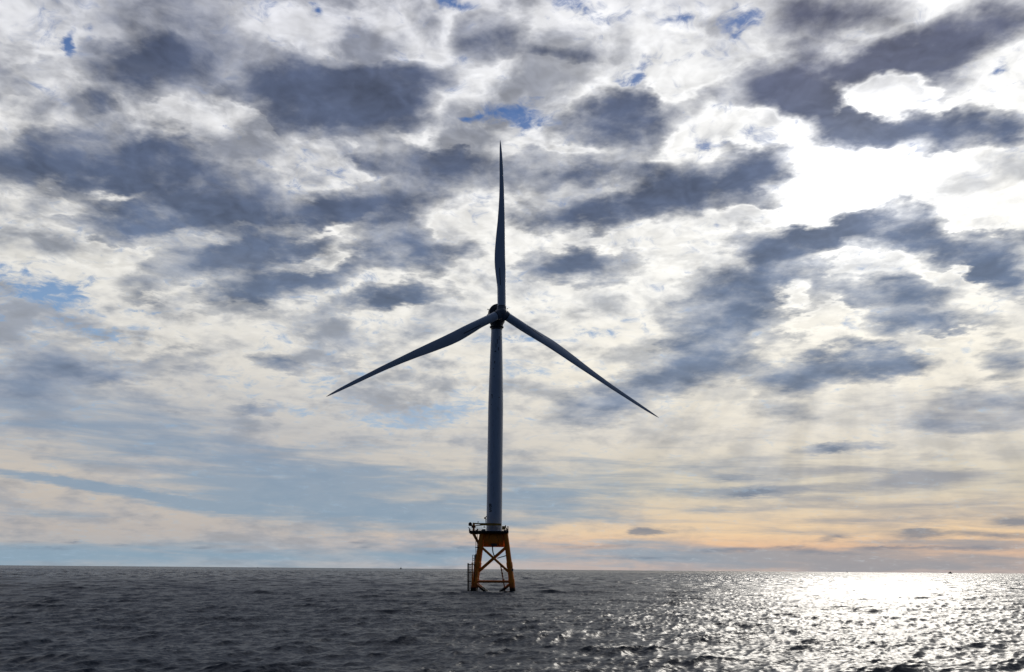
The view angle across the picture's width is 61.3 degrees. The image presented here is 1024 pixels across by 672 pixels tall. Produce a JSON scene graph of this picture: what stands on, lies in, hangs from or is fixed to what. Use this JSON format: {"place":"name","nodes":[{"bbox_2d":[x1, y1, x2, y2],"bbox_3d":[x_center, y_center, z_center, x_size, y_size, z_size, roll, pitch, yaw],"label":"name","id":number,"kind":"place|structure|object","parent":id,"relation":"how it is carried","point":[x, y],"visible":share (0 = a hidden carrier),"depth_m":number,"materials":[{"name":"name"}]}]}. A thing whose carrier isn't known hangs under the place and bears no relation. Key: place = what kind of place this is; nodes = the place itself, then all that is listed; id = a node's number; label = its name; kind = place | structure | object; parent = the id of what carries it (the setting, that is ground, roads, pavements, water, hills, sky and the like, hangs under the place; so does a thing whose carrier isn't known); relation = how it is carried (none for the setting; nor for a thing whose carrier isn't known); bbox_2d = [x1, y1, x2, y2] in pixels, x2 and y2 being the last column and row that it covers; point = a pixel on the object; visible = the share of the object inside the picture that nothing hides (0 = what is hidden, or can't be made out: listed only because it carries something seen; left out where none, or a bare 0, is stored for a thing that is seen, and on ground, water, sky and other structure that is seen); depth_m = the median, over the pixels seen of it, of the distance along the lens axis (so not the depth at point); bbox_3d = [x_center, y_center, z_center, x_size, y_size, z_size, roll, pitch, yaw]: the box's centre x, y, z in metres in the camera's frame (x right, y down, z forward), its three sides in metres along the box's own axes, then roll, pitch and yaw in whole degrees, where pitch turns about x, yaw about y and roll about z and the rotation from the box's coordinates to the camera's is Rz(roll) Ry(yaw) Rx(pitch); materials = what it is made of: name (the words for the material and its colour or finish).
{"place":"outdoors","nodes":[
{"label":"outdoors","id":0,"kind":"place"},
{"bbox_2d":[0,565,1023,671],"bbox_3d":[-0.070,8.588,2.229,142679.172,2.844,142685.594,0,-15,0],"label":"sea","id":1,"kind":"structure","parent":0,"point":[145,619],"depth_m":129.25,"materials":[{"name":"grey liquid"}]},
{"bbox_2d":[326,141,658,591],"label":"offshore wind turbine","id":2,"kind":"object","parent":1,"relation":"in","point":[496,317],"visible":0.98,"depth_m":311.92,"materials":[{"name":"grey metal"}]},
{"bbox_2d":[0,0,1023,573],"label":"sky","id":3,"kind":"structure","parent":0,"point":[790,233],"materials":[{"name":"grey"}]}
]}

